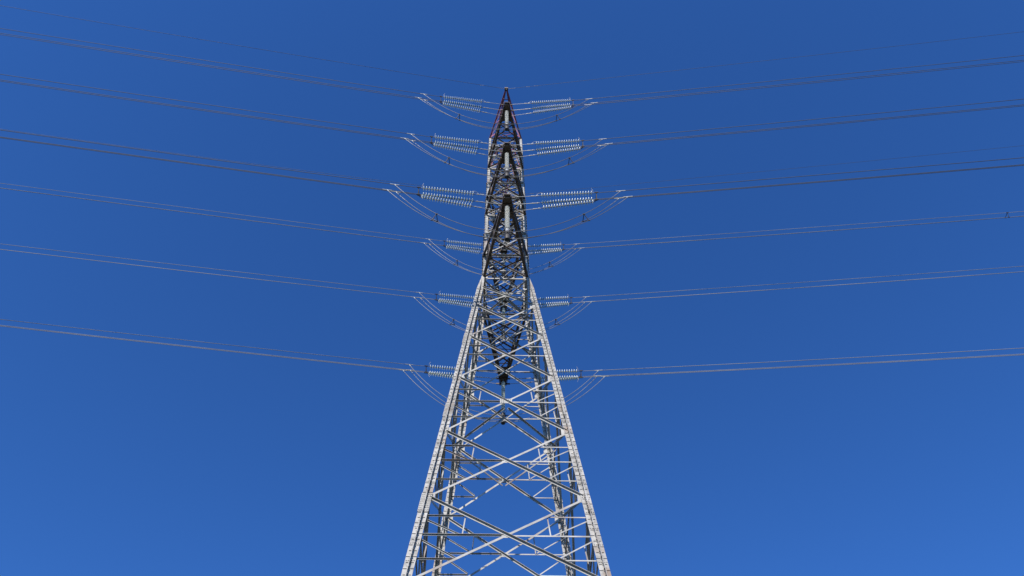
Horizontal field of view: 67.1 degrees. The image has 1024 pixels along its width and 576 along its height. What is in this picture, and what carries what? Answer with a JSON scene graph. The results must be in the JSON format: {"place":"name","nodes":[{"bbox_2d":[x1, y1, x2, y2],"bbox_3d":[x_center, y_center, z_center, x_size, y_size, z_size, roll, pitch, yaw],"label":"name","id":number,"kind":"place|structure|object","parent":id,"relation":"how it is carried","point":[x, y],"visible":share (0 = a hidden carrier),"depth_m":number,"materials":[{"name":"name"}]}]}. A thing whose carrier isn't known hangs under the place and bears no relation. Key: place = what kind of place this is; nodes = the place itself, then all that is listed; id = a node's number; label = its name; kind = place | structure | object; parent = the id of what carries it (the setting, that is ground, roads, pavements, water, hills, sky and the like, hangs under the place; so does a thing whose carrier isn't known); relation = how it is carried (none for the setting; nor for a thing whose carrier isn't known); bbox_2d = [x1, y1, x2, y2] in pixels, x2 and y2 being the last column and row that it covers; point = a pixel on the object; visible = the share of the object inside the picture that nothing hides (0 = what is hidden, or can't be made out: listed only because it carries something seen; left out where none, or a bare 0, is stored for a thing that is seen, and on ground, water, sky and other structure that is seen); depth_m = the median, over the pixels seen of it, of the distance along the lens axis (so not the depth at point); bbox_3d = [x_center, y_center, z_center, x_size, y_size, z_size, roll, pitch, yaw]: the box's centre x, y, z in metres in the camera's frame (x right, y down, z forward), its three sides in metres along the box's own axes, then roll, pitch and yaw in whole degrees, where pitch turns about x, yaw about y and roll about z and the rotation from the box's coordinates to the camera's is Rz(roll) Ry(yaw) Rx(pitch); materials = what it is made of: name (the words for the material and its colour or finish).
{"place":"outdoors","nodes":[
{"label":"outdoors","id":0,"kind":"place"},
{"bbox_2d":[0,0,1023,575],"label":"sky","id":1,"kind":"structure","parent":0,"point":[123,457],"materials":[{"name":"blue"}]},
{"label":"hanging insulator","id":2,"kind":"object","parent":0,"visible":0},
{"bbox_2d":[425,242,578,276],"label":"jumper loop","id":3,"kind":"object","parent":2,"relation":"hanging from","point":[498,272],"visible":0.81,"depth_m":69.92,"materials":[{"name":"metal"}]},
{"label":"ground","id":4,"kind":"structure","parent":0,"visible":0},
{"bbox_2d":[401,87,610,575],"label":"transmission tower","id":5,"kind":"structure","parent":4,"relation":"on","point":[428,498],"depth_m":41.18,"materials":[{"name":"metal"}]},
{"bbox_2d":[0,5,503,88],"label":"earth wire","id":6,"kind":"object","parent":5,"relation":"attached to","point":[249,47],"visible":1,"depth_m":69.45,"materials":[{"name":"metal"}]},
{"bbox_2d":[3,129,500,195],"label":"earth wire","id":7,"kind":"object","parent":5,"relation":"attached to","point":[242,162],"visible":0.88,"depth_m":74.68,"materials":[{"name":"metal"}]},
{"bbox_2d":[416,185,499,210],"bbox_3d":[-3.365,-5.533,48.534,5.362,1.050,1.146,7,-60,-5],"label":"tension insulator set","id":8,"kind":"object","parent":5,"relation":"attached to","point":[445,197],"visible":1,"depth_m":48.56,"materials":[{"name":"grey ceramic"}]},
{"bbox_2d":[0,130,415,194],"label":"conductor bundle","id":9,"kind":"object","parent":8,"relation":"attached to","point":[208,165],"visible":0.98,"depth_m":46.57,"materials":[{"name":"metal"}]},
{"bbox_2d":[424,363,495,383],"bbox_3d":[-3.686,6.371,55.574,5.370,1.069,1.145,8,-60,-5],"label":"tension insulator set","id":10,"kind":"object","parent":5,"relation":"attached to","point":[440,374],"visible":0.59,"depth_m":55.47,"materials":[{"name":"grey ceramic"}]},
{"bbox_2d":[0,319,423,372],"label":"conductor bundle","id":11,"kind":"object","parent":10,"relation":"attached to","point":[403,370],"visible":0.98,"depth_m":53.10,"materials":[{"name":"metal"}]},
{"bbox_2d":[429,135,499,157],"bbox_3d":[-3.438,-10.358,56.943,5.365,1.091,1.146,7,-60,-5],"label":"tension insulator set","id":12,"kind":"object","parent":5,"relation":"attached to","point":[456,145],"visible":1,"depth_m":56.95,"materials":[{"name":"grey ceramic"}]},
{"bbox_2d":[0,74,429,142],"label":"conductor bundle","id":13,"kind":"object","parent":12,"relation":"attached to","point":[412,140],"visible":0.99,"depth_m":54.38,"materials":[{"name":"metal"}]},
{"bbox_2d":[435,293,497,307],"bbox_3d":[-3.762,1.269,63.913,5.358,1.050,1.147,7,-60,-5],"label":"tension insulator set","id":14,"kind":"object","parent":5,"relation":"attached to","point":[456,301],"visible":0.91,"depth_m":63.86,"materials":[{"name":"grey ceramic"}]},
{"bbox_2d":[0,244,434,299],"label":"conductor bundle","id":15,"kind":"object","parent":14,"relation":"attached to","point":[217,274],"visible":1,"depth_m":61.24,"materials":[{"name":"metal"}]},
{"bbox_2d":[439,95,500,115],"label":"tension insulator set","id":16,"kind":"object","parent":5,"relation":"attached to","point":[462,104],"visible":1,"depth_m":65.22,"materials":[{"name":"grey ceramic"}]},
{"bbox_2d":[0,28,438,101],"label":"conductor bundle","id":17,"kind":"object","parent":16,"relation":"attached to","point":[215,66],"visible":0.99,"depth_m":62.27,"materials":[{"name":"metal"}]},
{"bbox_2d":[443,238,496,253],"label":"tension insulator set","id":18,"kind":"object","parent":5,"relation":"attached to","point":[466,249],"visible":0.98,"depth_m":72.28,"materials":[{"name":"grey ceramic"}]},
{"bbox_2d":[1,183,442,245],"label":"conductor bundle","id":19,"kind":"object","parent":18,"relation":"attached to","point":[220,216],"visible":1,"depth_m":69.89,"materials":[{"name":"metal"}]},
{"bbox_2d":[499,379,507,424],"bbox_3d":[-0.617,7.854,54.051,0.600,4.960,0.570,0,-59,-1],"label":"hanging insulator","id":20,"kind":"object","parent":5,"relation":"hanging from","point":[503,412],"visible":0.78,"depth_m":53.52,"materials":[{"name":"grey ceramic"}]},
{"bbox_2d":[404,366,602,421],"bbox_3d":[-0.578,7.415,53.626,14.157,4.412,1.718,0,-59,-1],"label":"jumper loop","id":21,"kind":"object","parent":20,"relation":"hanging from","point":[492,414],"visible":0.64,"depth_m":53.44,"materials":[{"name":"metal"}]},
{"bbox_2d":[500,307,506,337],"bbox_3d":[-0.685,2.732,62.348,0.600,4.960,0.570,0,-59,-1],"label":"hanging insulator","id":22,"kind":"object","parent":5,"relation":"hanging from","point":[503,322],"visible":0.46,"depth_m":61.79,"materials":[{"name":"grey ceramic"}]},
{"bbox_2d":[418,297,589,337],"bbox_3d":[-0.753,2.361,61.983,14.394,4.446,1.534,1,-59,-1],"label":"jumper loop","id":23,"kind":"object","parent":22,"relation":"hanging from","point":[452,324],"visible":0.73,"depth_m":61.59,"materials":[{"name":"metal"}]},
{"bbox_2d":[502,205,511,241],"bbox_3d":[-0.290,-4.055,46.968,0.600,4.960,0.570,0,-59,-1],"label":"hanging insulator","id":24,"kind":"object","parent":5,"relation":"hanging from","point":[507,232],"visible":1,"depth_m":46.16,"materials":[{"name":"grey ceramic"}]},
{"bbox_2d":[390,186,625,239],"bbox_3d":[-0.267,-4.499,46.564,14.720,4.452,1.704,0,-59,-1],"label":"jumper loop","id":25,"kind":"object","parent":24,"relation":"hanging from","point":[437,221],"visible":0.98,"depth_m":45.93,"materials":[{"name":"metal"}]},
{"bbox_2d":[503,152,510,178],"bbox_3d":[-0.365,-8.903,55.429,0.600,4.960,0.570,0,-59,-1],"label":"hanging insulator","id":26,"kind":"object","parent":5,"relation":"hanging from","point":[506,171],"visible":1,"depth_m":54.30,"materials":[{"name":"grey ceramic"}]},
{"bbox_2d":[407,135,607,177],"bbox_3d":[-0.376,-9.330,54.976,14.683,4.351,1.726,0,-59,-1],"label":"jumper loop","id":27,"kind":"object","parent":26,"relation":"hanging from","point":[514,170],"visible":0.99,"depth_m":54.21,"materials":[{"name":"metal"}]},
{"bbox_2d":[503,110,510,130],"bbox_3d":[-0.434,-13.891,63.678,0.600,4.960,0.570,0,-59,-1],"label":"hanging insulator","id":28,"kind":"object","parent":5,"relation":"hanging from","point":[506,124],"visible":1,"depth_m":62.68,"materials":[{"name":"grey ceramic"}]},
{"bbox_2d":[419,95,591,129],"bbox_3d":[-0.481,-14.322,63.235,14.492,4.373,1.720,0,-59,-1],"label":"jumper loop","id":29,"kind":"object","parent":28,"relation":"hanging from","point":[496,123],"visible":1,"depth_m":62.52,"materials":[{"name":"metal"}]},
{"bbox_2d":[509,294,572,310],"bbox_3d":[2.379,1.427,63.910,5.363,1.171,1.146,-5,-59,3],"label":"tension insulator set","id":30,"kind":"object","parent":5,"relation":"attached to","point":[557,303],"visible":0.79,"depth_m":63.83,"materials":[{"name":"grey ceramic"}]},
{"bbox_2d":[573,266,1023,302],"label":"conductor bundle","id":31,"kind":"object","parent":30,"relation":"attached to","point":[797,282],"visible":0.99,"depth_m":61.31,"materials":[{"name":"metal"}]},
{"bbox_2d":[512,97,574,115],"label":"tension insulator set","id":32,"kind":"object","parent":5,"relation":"attached to","point":[553,106],"visible":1,"depth_m":65.19,"materials":[{"name":"grey ceramic"}]},
{"bbox_2d":[575,55,1023,105],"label":"conductor bundle","id":33,"kind":"object","parent":32,"relation":"attached to","point":[801,82],"visible":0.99,"depth_m":61.93,"materials":[{"name":"metal"}]},
{"bbox_2d":[510,369,582,383],"bbox_3d":[2.442,6.569,55.518,5.374,1.261,1.144,-6,-59,3],"label":"tension insulator set","id":34,"kind":"object","parent":5,"relation":"attached to","point":[569,377],"visible":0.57,"depth_m":55.48,"materials":[{"name":"grey ceramic"}]},
{"bbox_2d":[583,348,1020,377],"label":"conductor bundle","id":35,"kind":"object","parent":34,"relation":"attached to","point":[596,376],"visible":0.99,"depth_m":52.90,"materials":[{"name":"metal"}]},
{"bbox_2d":[528,244,564,255],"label":"tension insulator set","id":36,"kind":"object","parent":5,"relation":"attached to","point":[547,251],"visible":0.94,"depth_m":72.23,"materials":[{"name":"grey ceramic"}]},
{"bbox_2d":[565,211,1023,249],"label":"conductor bundle","id":37,"kind":"object","parent":36,"relation":"attached to","point":[798,228],"visible":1,"depth_m":69.52,"materials":[{"name":"metal"}]},
{"bbox_2d":[513,137,584,157],"bbox_3d":[2.697,-10.191,56.930,5.369,1.231,1.145,-6,-59,3],"label":"tension insulator set","id":38,"kind":"object","parent":5,"relation":"attached to","point":[555,148],"visible":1,"depth_m":56.98,"materials":[{"name":"grey ceramic"}]},
{"bbox_2d":[585,99,1023,146],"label":"conductor bundle","id":39,"kind":"object","parent":38,"relation":"attached to","point":[600,145],"visible":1,"depth_m":54.44,"materials":[{"name":"metal"}]},
{"bbox_2d":[515,188,598,210],"bbox_3d":[2.773,-5.340,48.481,5.366,1.222,1.146,-6,-59,3],"label":"tension insulator set","id":40,"kind":"object","parent":5,"relation":"attached to","point":[572,200],"visible":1,"depth_m":48.54,"materials":[{"name":"grey ceramic"}]},
{"bbox_2d":[599,157,1023,199],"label":"conductor bundle","id":41,"kind":"object","parent":40,"relation":"attached to","point":[809,182],"visible":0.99,"depth_m":46.41,"materials":[{"name":"metal"}]},
{"bbox_2d":[509,32,1017,88],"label":"earth wire","id":42,"kind":"object","parent":5,"relation":"attached to","point":[767,60],"visible":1,"depth_m":72.71,"materials":[{"name":"metal"}]},
{"bbox_2d":[525,145,1023,194],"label":"earth wire","id":43,"kind":"object","parent":5,"relation":"attached to","point":[772,170],"visible":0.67,"depth_m":78.09,"materials":[{"name":"metal"}]}
]}

